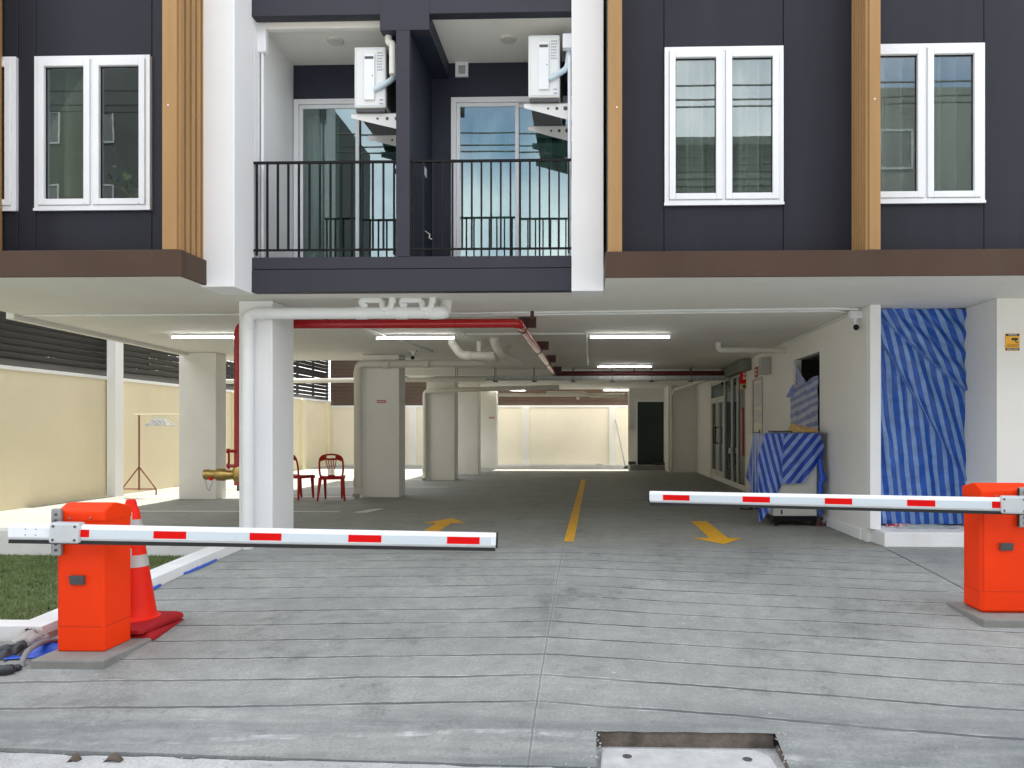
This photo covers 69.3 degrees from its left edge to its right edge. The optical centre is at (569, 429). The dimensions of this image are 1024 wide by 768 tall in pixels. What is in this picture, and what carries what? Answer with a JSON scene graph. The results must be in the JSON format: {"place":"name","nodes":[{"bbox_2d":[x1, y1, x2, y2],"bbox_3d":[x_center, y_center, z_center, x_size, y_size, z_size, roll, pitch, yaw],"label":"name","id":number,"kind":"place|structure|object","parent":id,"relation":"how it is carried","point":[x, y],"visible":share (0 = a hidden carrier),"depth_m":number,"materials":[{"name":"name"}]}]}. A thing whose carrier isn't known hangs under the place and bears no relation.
{"place":"outdoors","nodes":[
{"label":"outdoors","id":0,"kind":"place"},
{"bbox_2d":[0,641,28,646],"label":"pavement","id":1,"kind":"structure","parent":0,"point":[5,642],"depth_m":5.06,"materials":[{"name":"concrete"}]},
{"bbox_2d":[0,640,27,661],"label":"rubber sheet","id":2,"kind":"object","parent":1,"relation":"on","point":[19,648],"visible":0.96,"depth_m":4.83,"materials":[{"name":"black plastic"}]},
{"bbox_2d":[11,628,49,646],"bbox_3d":[-3.697,1.421,5.052,0.237,0.120,0.165,0,0,2],"label":"cement bag","id":3,"kind":"object","parent":1,"relation":"on","point":[31,636],"visible":0.83,"depth_m":5.02,"materials":[{"name":"paper"}]},
{"bbox_2d":[0,553,186,619],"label":"ground","id":4,"kind":"structure","parent":0,"point":[28,601],"depth_m":6.64,"materials":[{"name":"green plant"}]},
{"bbox_2d":[0,547,241,640],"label":"kerb","id":5,"kind":"structure","parent":4,"relation":"on","point":[47,622],"depth_m":6.61,"materials":[{"name":"white paint"}]},
{"bbox_2d":[169,355,329,400],"label":"sky","id":6,"kind":"structure","parent":0,"point":[169,355],"materials":[{"name":"white"}]},
{"bbox_2d":[0,465,963,566],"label":"garage floor","id":7,"kind":"structure","parent":0,"point":[522,506],"depth_m":11.66,"materials":[{"name":"concrete"}]},
{"bbox_2d":[0,528,205,555],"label":"kerb","id":8,"kind":"structure","parent":7,"relation":"on","point":[20,548],"depth_m":8.29,"materials":[{"name":"white paint"}]},
{"bbox_2d":[123,414,178,494],"bbox_3d":[-7.924,0.499,14.544,1.855,1.602,0.032,0,0,2],"label":"clothes rack","id":9,"kind":"object","parent":7,"relation":"on","point":[139,468],"visible":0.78,"depth_m":14.55,"materials":[{"name":"red brown paint"},{"name":"white plastic"}]},
{"bbox_2d":[0,340,330,510],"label":"boundary wall","id":10,"kind":"structure","parent":7,"relation":"on","point":[67,436],"depth_m":13.89,"materials":[{"name":"beige paint"}]},
{"bbox_2d":[0,311,149,380],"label":"louvre screen","id":11,"kind":"object","parent":10,"relation":"on","point":[66,354],"visible":0.35,"depth_m":13.11,"materials":[{"name":"grey metal"}]},
{"bbox_2d":[145,349,328,399],"bbox_3d":[-8.860,-2.087,21.156,0.105,2.116,10.860,0,0,2],"label":"louvre screen","id":12,"kind":"object","parent":10,"relation":"on","point":[321,365],"visible":0.21,"depth_m":23.49,"materials":[{"name":"grey metal"}]},
{"bbox_2d":[177,511,339,511],"bbox_3d":[-5.951,1.296,11.671,4.650,0.001,0.100,0,0,2],"label":"bay line","id":13,"kind":"object","parent":7,"relation":"on","point":[238,511],"visible":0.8,"depth_m":11.63,"materials":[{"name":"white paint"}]},
{"bbox_2d":[171,496,351,496],"bbox_3d":[-6.205,1.296,14.229,4.000,0.001,0.100,0,0,2],"label":"bay line","id":14,"kind":"object","parent":7,"relation":"on","point":[293,496],"visible":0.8,"depth_m":14.22,"materials":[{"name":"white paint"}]},
{"bbox_2d":[293,455,314,499],"bbox_3d":[-5.111,0.870,13.833,0.501,0.860,0.554,0,0,24],"label":"plastic chair","id":15,"kind":"object","parent":7,"relation":"on","point":[298,477],"visible":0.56,"depth_m":13.65,"materials":[{"name":"red plastic"}]},
{"bbox_2d":[317,454,345,500],"bbox_3d":[-4.361,0.870,13.555,0.501,0.860,0.554,0,0,-12],"label":"plastic chair","id":16,"kind":"object","parent":7,"relation":"on","point":[331,476],"visible":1,"depth_m":13.37,"materials":[{"name":"red plastic"}]},
{"bbox_2d":[353,509,379,512],"bbox_3d":[-3.202,1.294,11.749,0.216,0.001,0.646,0,0,13],"label":"floor marking","id":17,"kind":"object","parent":7,"relation":"on","point":[366,511],"visible":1,"depth_m":11.61,"materials":[{"name":"white paint"}]},
{"bbox_2d":[326,473,422,473],"bbox_3d":[-5.199,1.296,21.604,5.600,0.001,0.100,0,0,2],"label":"bay line","id":18,"kind":"object","parent":7,"relation":"on","point":[353,473],"visible":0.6,"depth_m":21.61,"materials":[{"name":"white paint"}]},
{"bbox_2d":[405,479,473,479],"bbox_3d":[-5.269,1.296,19.105,5.600,0.001,0.100,0,0,2],"label":"bay line","id":19,"kind":"object","parent":7,"relation":"on","point":[426,479],"visible":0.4,"depth_m":19.03,"materials":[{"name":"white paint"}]},
{"bbox_2d":[424,518,463,530],"bbox_3d":[-1.755,1.296,9.728,0.613,0.001,2.084,0,0,2],"label":"arrow marking","id":20,"kind":"object","parent":7,"relation":"on","point":[439,525],"visible":0.75,"depth_m":10.15,"materials":[{"name":"yellow paint"}]},
{"bbox_2d":[330,405,627,465],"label":"boundary wall","id":21,"kind":"structure","parent":7,"relation":"on","point":[557,435],"depth_m":26.33,"materials":[{"name":"paint"}]},
{"bbox_2d":[330,360,627,405],"bbox_3d":[-2.986,-2.079,26.489,11.310,2.478,0.110,0,0,2],"label":"louvre screen","id":22,"kind":"object","parent":21,"relation":"on","point":[341,394],"visible":0.22,"depth_m":26.51,"materials":[{"name":"metal"}]},
{"bbox_2d":[0,0,1023,547],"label":"apartment building","id":23,"kind":"structure","parent":7,"relation":"on","point":[164,216],"depth_m":7.57,"materials":[{"name":"paint"}]},
{"bbox_2d":[2,57,18,211],"bbox_3d":[-6.206,-2.995,7.534,1.194,1.567,0.105,0,0,2],"label":"window","id":24,"kind":"structure","parent":23,"relation":"in","point":[10,65],"depth_m":7.48,"materials":[{"name":"white plastic"}]},
{"bbox_2d":[49,84,82,198],"bbox_3d":[-5.215,-2.950,7.673,0.620,2.100,0.208,0,0,2],"label":"curtain","id":25,"kind":"object","parent":23,"relation":"hanging from","point":[66,160],"visible":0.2,"depth_m":7.64,"materials":[{"name":"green fabric"}]},
{"bbox_2d":[33,55,151,211],"bbox_3d":[-4.830,-2.995,7.495,1.203,1.567,0.105,0,0,2],"label":"window","id":26,"kind":"structure","parent":23,"relation":"in","point":[57,79],"depth_m":7.46,"materials":[{"name":"white plastic"}]},
{"bbox_2d":[22,313,238,316],"bbox_3d":[-5.199,-1.405,9.069,3.100,0.029,0.050,0,0,2],"label":"conduit","id":27,"kind":"object","parent":23,"relation":"attached to","point":[202,314],"visible":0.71,"depth_m":9.06,"materials":[{"name":"white plastic"}]},
{"bbox_2d":[169,334,233,338],"bbox_3d":[-5.343,-1.383,10.983,1.220,0.071,0.060,0,0,2],"label":"tube light","id":28,"kind":"object","parent":23,"relation":"attached to","point":[172,336],"visible":0.51,"depth_m":10.96,"materials":[{"name":"white plastic"}]},
{"bbox_2d":[307,114,338,256],"bbox_3d":[-2.986,-2.775,8.989,0.400,2.050,0.199,0,0,2],"label":"curtain","id":29,"kind":"object","parent":23,"relation":"hanging from","point":[322,139],"visible":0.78,"depth_m":8.98,"materials":[{"name":"green fabric"}]},
{"bbox_2d":[293,98,359,256],"bbox_3d":[-2.490,-2.810,8.688,1.508,2.130,0.090,0,0,2],"label":"sliding door","id":30,"kind":"structure","parent":23,"relation":"in","point":[299,105],"depth_m":8.66,"materials":[{"name":"white plastic"}]},
{"bbox_2d":[258,21,395,257],"bbox_3d":[-2.556,-3.014,7.756,1.486,2.538,0.136,0,0,2],"label":"refrigerant duct","id":31,"kind":"object","parent":23,"relation":"attached to","point":[264,29],"visible":0.85,"depth_m":7.76,"materials":[{"name":"white plastic"}]},
{"bbox_2d":[327,36,343,45],"bbox_3d":[-2.585,-4.274,8.137,0.184,0.019,0.184,0,0,2],"label":"downlight","id":32,"kind":"object","parent":23,"relation":"attached to","point":[334,40],"visible":1,"depth_m":8.12,"materials":[{"name":"white plastic"}]},
{"bbox_2d":[240,297,451,549],"bbox_3d":[-2.449,-0.068,8.121,2.279,2.775,0.342,0,0,2],"label":"drain pipe","id":33,"kind":"object","parent":23,"relation":"attached to","point":[403,310],"visible":0.98,"depth_m":8.00,"materials":[{"name":"white plastic"}]},
{"bbox_2d":[226,377,485,383],"bbox_3d":[-5.176,-1.120,17.051,6.500,0.149,0.109,0,0,2],"label":"drain pipe","id":34,"kind":"object","parent":23,"relation":"attached to","point":[407,379],"visible":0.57,"depth_m":16.98,"materials":[{"name":"grey plastic"}]},
{"bbox_2d":[351,47,395,145],"bbox_3d":[-2.033,-3.608,8.146,0.565,0.849,0.828,0,0,2],"label":"air conditioner","id":35,"kind":"object","parent":23,"relation":"attached to","point":[375,94],"visible":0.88,"depth_m":7.79,"materials":[{"name":"grey plastic"}]},
{"bbox_2d":[375,334,455,339],"bbox_3d":[-2.317,-1.383,11.085,1.220,0.071,0.060,0,0,2],"label":"tube light","id":36,"kind":"object","parent":23,"relation":"attached to","point":[443,336],"visible":0.91,"depth_m":11.06,"materials":[{"name":"white plastic"}]},
{"bbox_2d":[352,355,501,497],"bbox_3d":[-2.675,-0.095,14.021,2.844,2.789,0.381,0,0,-6],"label":"drain pipe","id":37,"kind":"object","parent":23,"relation":"attached to","point":[358,377],"visible":0.9,"depth_m":13.92,"materials":[{"name":"grey plastic"}]},
{"bbox_2d":[455,62,467,77],"bbox_3d":[-1.262,-4.199,8.623,0.150,0.172,0.029,0,0,2],"label":"vent cover","id":38,"kind":"object","parent":23,"relation":"attached to","point":[461,69],"visible":1,"depth_m":8.61,"materials":[{"name":"white plastic"}]},
{"bbox_2d":[202,311,723,490],"bbox_3d":[-0.398,-0.335,12.984,3.861,2.170,10.986,0,0,28],"label":"fire pipe","id":39,"kind":"object","parent":23,"relation":"attached to","point":[522,325],"visible":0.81,"depth_m":8.92,"materials":[{"name":"red metal"}]},
{"bbox_2d":[362,328,599,364],"bbox_3d":[-1.040,-1.403,12.738,3.036,0.034,6.891,0,0,7],"label":"conduit","id":40,"kind":"object","parent":23,"relation":"attached to","point":[463,333],"visible":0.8,"depth_m":10.88,"materials":[{"name":"white plastic"}]},
{"bbox_2d":[448,338,522,366],"bbox_3d":[-1.172,-1.264,11.936,0.720,0.413,1.496,0,0,44],"label":"drain pipe","id":41,"kind":"object","parent":23,"relation":"attached to","point":[487,358],"visible":0.96,"depth_m":11.60,"materials":[{"name":"grey plastic"}]},
{"bbox_2d":[422,385,558,480],"bbox_3d":[-1.999,0.089,18.576,3.472,2.417,0.215,0,0,2],"label":"drain pipe","id":42,"kind":"object","parent":23,"relation":"attached to","point":[479,389],"visible":1,"depth_m":18.59,"materials":[{"name":"grey plastic"}]},
{"bbox_2d":[500,34,515,43],"bbox_3d":[-0.677,-4.274,8.102,0.184,0.019,0.184,0,0,2],"label":"downlight","id":43,"kind":"object","parent":23,"relation":"attached to","point":[508,39],"visible":1,"depth_m":8.08,"materials":[{"name":"white plastic"}]},
{"bbox_2d":[451,96,571,255],"bbox_3d":[-0.618,-2.810,8.636,1.537,2.130,0.090,0,0,2],"label":"sliding door","id":44,"kind":"structure","parent":23,"relation":"in","point":[518,102],"depth_m":8.61,"materials":[{"name":"white plastic"}]},
{"bbox_2d":[472,112,571,255],"bbox_3d":[-0.560,-2.775,8.900,1.238,2.050,0.215,0,0,2],"label":"curtain","id":45,"kind":"object","parent":23,"relation":"hanging from","point":[493,135],"visible":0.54,"depth_m":8.89,"materials":[{"name":"fabric"}]},
{"bbox_2d":[524,35,571,140],"bbox_3d":[-0.222,-3.700,8.095,0.508,0.863,0.828,0,0,2],"label":"air conditioner","id":46,"kind":"object","parent":23,"relation":"attached to","point":[547,106],"visible":0.98,"depth_m":7.73,"materials":[{"name":"grey plastic"}]},
{"bbox_2d":[497,391,624,399],"bbox_3d":[-0.292,-1.077,23.565,4.100,0.255,0.404,0,0,2],"label":"drain pipe","id":47,"kind":"object","parent":23,"relation":"attached to","point":[577,394],"visible":1,"depth_m":23.47,"materials":[{"name":"grey plastic"}]},
{"bbox_2d":[563,33,571,255],"bbox_3d":[-0.027,-2.933,7.714,0.095,2.376,0.080,0,0,2],"label":"refrigerant duct","id":48,"kind":"object","parent":23,"relation":"attached to","point":[567,41],"visible":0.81,"depth_m":7.70,"materials":[{"name":"white plastic"}]},
{"bbox_2d":[434,367,729,381],"bbox_3d":[0.270,-1.257,17.020,6.790,0.327,0.242,0,0,2],"label":"cable tray","id":49,"kind":"object","parent":23,"relation":"hanging from","point":[612,378],"visible":0.98,"depth_m":16.92,"materials":[{"name":"metal"}]},
{"bbox_2d":[603,389,627,390],"bbox_3d":[1.679,-1.282,23.962,1.220,0.071,0.060,0,0,2],"label":"tube light","id":50,"kind":"object","parent":23,"relation":"attached to","point":[615,389],"visible":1,"depth_m":23.95,"materials":[{"name":"white plastic"}]},
{"bbox_2d":[597,364,652,367],"bbox_3d":[1.201,-1.383,16.178,1.220,0.071,0.060,0,0,2],"label":"tube light","id":51,"kind":"object","parent":23,"relation":"attached to","point":[625,365],"visible":0.9,"depth_m":16.16,"materials":[{"name":"white plastic"}]},
{"bbox_2d":[589,333,670,338],"bbox_3d":[0.891,-1.383,10.983,1.220,0.071,0.060,0,0,2],"label":"tube light","id":52,"kind":"object","parent":23,"relation":"attached to","point":[607,335],"visible":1,"depth_m":10.96,"materials":[{"name":"white plastic"}]},
{"bbox_2d":[630,388,630,424],"bbox_3d":[1.949,-0.733,23.825,0.026,1.175,0.026,0,0,-21],"label":"conduit","id":53,"kind":"object","parent":23,"relation":"attached to","point":[630,406],"visible":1,"depth_m":23.81,"materials":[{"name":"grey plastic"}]},
{"bbox_2d":[636,400,663,464],"bbox_3d":[2.622,0.099,23.811,0.999,2.082,0.050,0,0,2],"label":"door","id":54,"kind":"structure","parent":23,"relation":"in","point":[649,413],"depth_m":23.80,"materials":[{"name":"black paint"}]},
{"bbox_2d":[449,307,858,344],"bbox_3d":[0.877,-1.403,10.410,5.174,0.032,3.540,0,0,2],"label":"conduit","id":55,"kind":"object","parent":23,"relation":"attached to","point":[677,311],"visible":0.81,"depth_m":8.85,"materials":[{"name":"white plastic"}]},
{"bbox_2d":[670,381,706,471],"bbox_3d":[3.204,0.000,20.624,0.216,2.600,3.474,0,0,-7],"label":"drain pipe","id":56,"kind":"object","parent":23,"relation":"attached to","point":[672,390],"visible":0.93,"depth_m":22.29,"materials":[{"name":"grey plastic"}]},
{"bbox_2d":[676,59,770,192],"bbox_3d":[1.526,-2.950,7.478,1.377,2.100,0.210,0,0,2],"label":"curtain","id":57,"kind":"object","parent":23,"relation":"hanging from","point":[695,126],"visible":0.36,"depth_m":7.49,"materials":[{"name":"fabric"}]},
{"bbox_2d":[664,45,784,205],"bbox_3d":[1.522,-2.995,7.318,1.181,1.567,0.105,0,0,2],"label":"window","id":58,"kind":"structure","parent":23,"relation":"in","point":[723,56],"depth_m":7.27,"materials":[{"name":"white plastic"}]},
{"bbox_2d":[721,359,750,376],"bbox_3d":[3.566,-1.290,15.944,0.139,0.220,2.525,0,0,2],"label":"trunking","id":59,"kind":"object","parent":23,"relation":"attached to","point":[738,367],"visible":0.86,"depth_m":15.32,"materials":[{"name":"grey metal"}]},
{"bbox_2d":[740,372,745,388],"bbox_3d":[3.598,-1.020,15.246,0.154,0.387,0.098,0,0,2],"label":"fire alarm","id":60,"kind":"object","parent":23,"relation":"attached to","point":[742,380],"visible":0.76,"depth_m":15.21,"materials":[{"name":"plastic"}]},
{"bbox_2d":[742,408,743,455],"bbox_3d":[3.611,0.050,15.418,0.038,1.000,0.060,0,0,2],"label":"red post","id":61,"kind":"object","parent":23,"relation":"attached to","point":[742,431],"visible":1,"depth_m":15.39,"materials":[{"name":"metal"}]},
{"bbox_2d":[716,342,786,353],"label":"drain pipe","id":62,"kind":"object","parent":23,"relation":"attached to","point":[721,349],"visible":1,"depth_m":12.04,"materials":[{"name":"grey plastic"}]},
{"bbox_2d":[754,366,757,377],"bbox_3d":[3.595,-1.103,14.243,0.012,0.200,0.300,0,0,2],"label":"exit plate","id":63,"kind":"object","parent":23,"relation":"attached to","point":[755,372],"visible":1,"depth_m":14.29,"materials":[{"name":"red plastic"}]},
{"bbox_2d":[752,376,762,435],"bbox_3d":[3.606,0.158,14.147,0.161,2.285,0.833,0,0,2],"label":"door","id":64,"kind":"structure","parent":23,"relation":"in","point":[757,383],"depth_m":14.15,"materials":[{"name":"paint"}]},
{"bbox_2d":[759,357,770,374],"bbox_3d":[3.486,-1.130,13.192,0.172,0.300,0.220,0,0,2],"label":"junction box","id":65,"kind":"object","parent":23,"relation":"attached to","point":[764,365],"visible":1,"depth_m":13.08,"materials":[{"name":"grey plastic"}]},
{"bbox_2d":[786,363,817,432],"bbox_3d":[3.485,-0.415,11.052,0.090,1.230,1.504,0,0,2],"label":"sheet","id":66,"kind":"object","parent":23,"relation":"attached to","point":[802,394],"depth_m":10.95,"materials":[{"name":"blue plastic"}]},
{"bbox_2d":[848,311,862,318],"bbox_3d":[3.364,-1.345,8.700,0.139,0.090,0.100,0,0,2],"label":"junction box","id":67,"kind":"object","parent":23,"relation":"attached to","point":[855,314],"visible":1,"depth_m":8.65,"materials":[{"name":"white plastic"}]},
{"bbox_2d":[852,319,858,330],"bbox_3d":[3.364,-1.230,8.697,0.082,0.140,0.086,0,0,2],"label":"security camera","id":68,"kind":"object","parent":23,"relation":"attached to","point":[855,326],"visible":1,"depth_m":8.67,"materials":[{"name":"white plastic"}]},
{"bbox_2d":[885,524,958,528],"bbox_3d":[4.093,1.119,8.634,0.714,0.027,0.450,0,0,2],"label":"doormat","id":69,"kind":"object","parent":23,"relation":"on","point":[934,526],"visible":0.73,"depth_m":8.48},
{"bbox_2d":[884,523,910,526],"bbox_3d":[3.843,1.115,8.599,0.340,0.034,0.174,0,0,2],"label":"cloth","id":70,"kind":"object","parent":69,"relation":"on","point":[894,525],"visible":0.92,"depth_m":8.56,"materials":[{"name":"fabric"}]},
{"bbox_2d":[881,308,967,523],"bbox_3d":[4.131,-0.155,8.693,1.106,2.541,0.146,0,0,2],"label":"tarpaulin","id":71,"kind":"object","parent":23,"relation":"hanging from","point":[923,388],"visible":0.9,"depth_m":8.68,"materials":[{"name":"blue plastic"}]},
{"bbox_2d":[881,57,970,190],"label":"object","id":72,"kind":"object","parent":23,"relation":"hanging from","point":[952,123],"visible":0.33,"depth_m":7.42,"materials":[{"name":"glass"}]},
{"bbox_2d":[881,43,985,204],"bbox_3d":[3.482,-2.995,7.263,1.163,1.567,0.105,0,0,2],"label":"window","id":73,"kind":"structure","parent":23,"relation":"in","point":[924,54],"depth_m":7.21,"materials":[{"name":"white plastic"}]},
{"bbox_2d":[1005,334,1019,350],"bbox_3d":[4.787,-0.942,7.977,0.150,0.185,0.023,0,0,2],"label":"warning sign","id":74,"kind":"object","parent":23,"relation":"attached to","point":[1012,342],"visible":1,"depth_m":7.98,"materials":[{"name":"yellow plastic"}]},
{"bbox_2d":[564,479,585,541],"bbox_3d":[0.172,1.296,13.789,0.116,0.001,10.548,0,0,2],"label":"lane line","id":75,"kind":"object","parent":7,"relation":"on","point":[571,531],"visible":1,"depth_m":10.96,"materials":[{"name":"yellow paint"}]},
{"bbox_2d":[615,420,625,465],"bbox_3d":[1.758,0.479,25.651,0.049,1.648,1.067,0,0,-16],"label":"pole","id":76,"kind":"object","parent":7,"relation":"on","point":[620,443],"visible":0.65,"depth_m":25.61,"materials":[{"name":"grey metal"}]},
{"bbox_2d":[691,521,740,543],"bbox_3d":[1.771,1.296,9.370,0.610,0.001,2.081,0,0,2],"label":"arrow marking","id":77,"kind":"object","parent":7,"relation":"on","point":[711,532],"visible":1,"depth_m":9.09,"materials":[{"name":"yellow paint"}]},
{"bbox_2d":[765,465,816,525],"bbox_3d":[3.031,0.700,10.272,0.585,1.200,0.754,0,0,2],"label":"cabinet","id":78,"kind":"object","parent":7,"relation":"on","point":[808,486],"visible":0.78,"depth_m":9.90,"materials":[{"name":"metal"}]},
{"bbox_2d":[746,432,826,521],"bbox_3d":[2.983,0.640,10.247,0.949,1.188,0.888,0,0,2],"label":"striped sheet","id":79,"kind":"object","parent":78,"relation":"on","point":[776,461],"visible":0.95,"depth_m":9.86,"materials":[{"name":"blue fabric"}]},
{"bbox_2d":[785,423,818,431],"bbox_3d":[3.193,-0.020,10.184,0.410,0.128,0.428,0,0,2],"label":"work cloth","id":80,"kind":"object","parent":79,"relation":"on","point":[793,427],"visible":0.94,"depth_m":10.04,"materials":[{"name":"beige fabric"}]},
{"bbox_2d":[815,518,826,525],"bbox_3d":[3.385,1.249,9.955,0.256,0.098,0.128,0,0,15],"label":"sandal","id":81,"kind":"object","parent":7,"relation":"on","point":[818,523],"visible":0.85,"depth_m":9.92},
{"bbox_2d":[0,547,1023,767],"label":"driveway","id":82,"kind":"structure","parent":0,"point":[820,657],"depth_m":4.63,"materials":[{"name":"concrete"}]},
{"bbox_2d":[0,664,21,675],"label":"hose","id":83,"kind":"object","parent":82,"relation":"on","point":[8,669],"visible":0.93,"depth_m":4.50,"materials":[{"name":"black plastic"}]},
{"bbox_2d":[2,643,57,659],"bbox_3d":[-3.447,1.450,4.983,0.383,0.051,0.530,0,0,2],"label":"blue sheet","id":84,"kind":"object","parent":82,"relation":"on","point":[42,650],"visible":0.23,"depth_m":4.84,"materials":[{"name":"plastic"}]},
{"bbox_2d":[19,638,57,667],"bbox_3d":[-3.464,1.444,4.828,0.053,0.119,0.454,0,0,-6],"label":"flexible conduit","id":85,"kind":"object","parent":82,"relation":"on","point":[24,655],"visible":0.95,"depth_m":4.74,"materials":[{"name":"grey plastic"}]},
{"bbox_2d":[46,629,57,637],"bbox_3d":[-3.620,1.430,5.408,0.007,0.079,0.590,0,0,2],"label":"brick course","id":86,"kind":"object","parent":82,"relation":"on","point":[53,633],"visible":0.14,"depth_m":5.18,"materials":[{"name":"brown brick"}]},
{"bbox_2d":[130,506,183,639],"bbox_3d":[-3.137,1.006,5.310,0.505,0.901,0.505,0,0,-4],"label":"traffic cone","id":87,"kind":"object","parent":82,"relation":"on","point":[142,601],"visible":0.38,"depth_m":5.25,"materials":[{"name":"orange plastic"}]},
{"bbox_2d":[125,499,182,634],"bbox_3d":[-3.157,0.954,5.310,0.505,0.901,0.505,0,0,5],"label":"traffic cone","id":88,"kind":"object","parent":87,"relation":"on","point":[138,626],"visible":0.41,"depth_m":5.24,"materials":[{"name":"red plastic"}]},
{"bbox_2d":[184,559,216,573],"bbox_3d":[-3.561,1.327,7.150,0.031,0.042,0.610,0,0,2],"label":"plastic strip","id":89,"kind":"object","parent":82,"relation":"on","point":[201,566],"visible":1,"depth_m":7.13,"materials":[{"name":"blue plastic"}]},
{"bbox_2d":[8,502,497,668],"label":"barrier gate","id":90,"kind":"structure","parent":82,"relation":"on","point":[90,542],"depth_m":4.76,"materials":[{"name":"orange metal"}]},
{"bbox_2d":[648,483,1023,627],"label":"barrier gate","id":91,"kind":"structure","parent":82,"relation":"on","point":[993,555],"depth_m":5.54,"materials":[{"name":"orange metal"}]},
{"bbox_2d":[596,567,963,767],"bbox_3d":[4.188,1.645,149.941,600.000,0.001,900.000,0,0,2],"label":"street","id":92,"kind":"structure","parent":0,"point":[774,756],"depth_m":3.79,"materials":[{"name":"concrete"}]},
{"bbox_2d":[94,351,232,385],"bbox_3d":[-13.127,-1.303,23.542,7.512,5.960,4.665,0,0,15],"label":"tree","id":93,"kind":"object","parent":92,"relation":"on","point":[174,367],"visible":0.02,"depth_m":22.97,"materials":[{"name":"green plant"}]},
{"bbox_2d":[0,752,551,767],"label":"gutter","id":94,"kind":"object","parent":92,"relation":"on","point":[23,760],"visible":0.98,"depth_m":3.57,"materials":[{"name":"grey concrete"}]},
{"bbox_2d":[67,753,81,761],"bbox_3d":[-2.415,1.601,3.596,0.060,0.036,0.030,0,0,2],"label":"dry leaf","id":95,"kind":"object","parent":94,"relation":"on","point":[76,757],"visible":1,"depth_m":3.60,"materials":[{"name":"brown plant"}]},
{"bbox_2d":[103,753,123,762],"bbox_3d":[-2.226,1.601,3.596,0.089,0.036,0.031,0,0,2],"label":"dry leaf","id":96,"kind":"object","parent":94,"relation":"on","point":[117,757],"visible":1,"depth_m":3.60,"materials":[{"name":"brown plant"}]},
{"bbox_2d":[4,728,793,767],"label":"cement crumbs","id":97,"kind":"object","parent":94,"relation":"on","point":[785,734],"visible":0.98,"depth_m":3.62,"materials":[{"name":"grey concrete"}]},
{"bbox_2d":[600,748,776,767],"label":"drain cover","id":98,"kind":"object","parent":92,"relation":"on","point":[657,758],"visible":1,"depth_m":3.62,"materials":[{"name":"grey metal"}]},
{"bbox_2d":[597,731,788,767],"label":"drain pit","id":99,"kind":"object","parent":92,"relation":"on","point":[679,739],"visible":0.62,"depth_m":3.81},
{"bbox_2d":[885,548,963,587],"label":"pavement","id":100,"kind":"structure","parent":0,"point":[947,564],"depth_m":7.42,"materials":[{"name":"concrete"}]}
]}

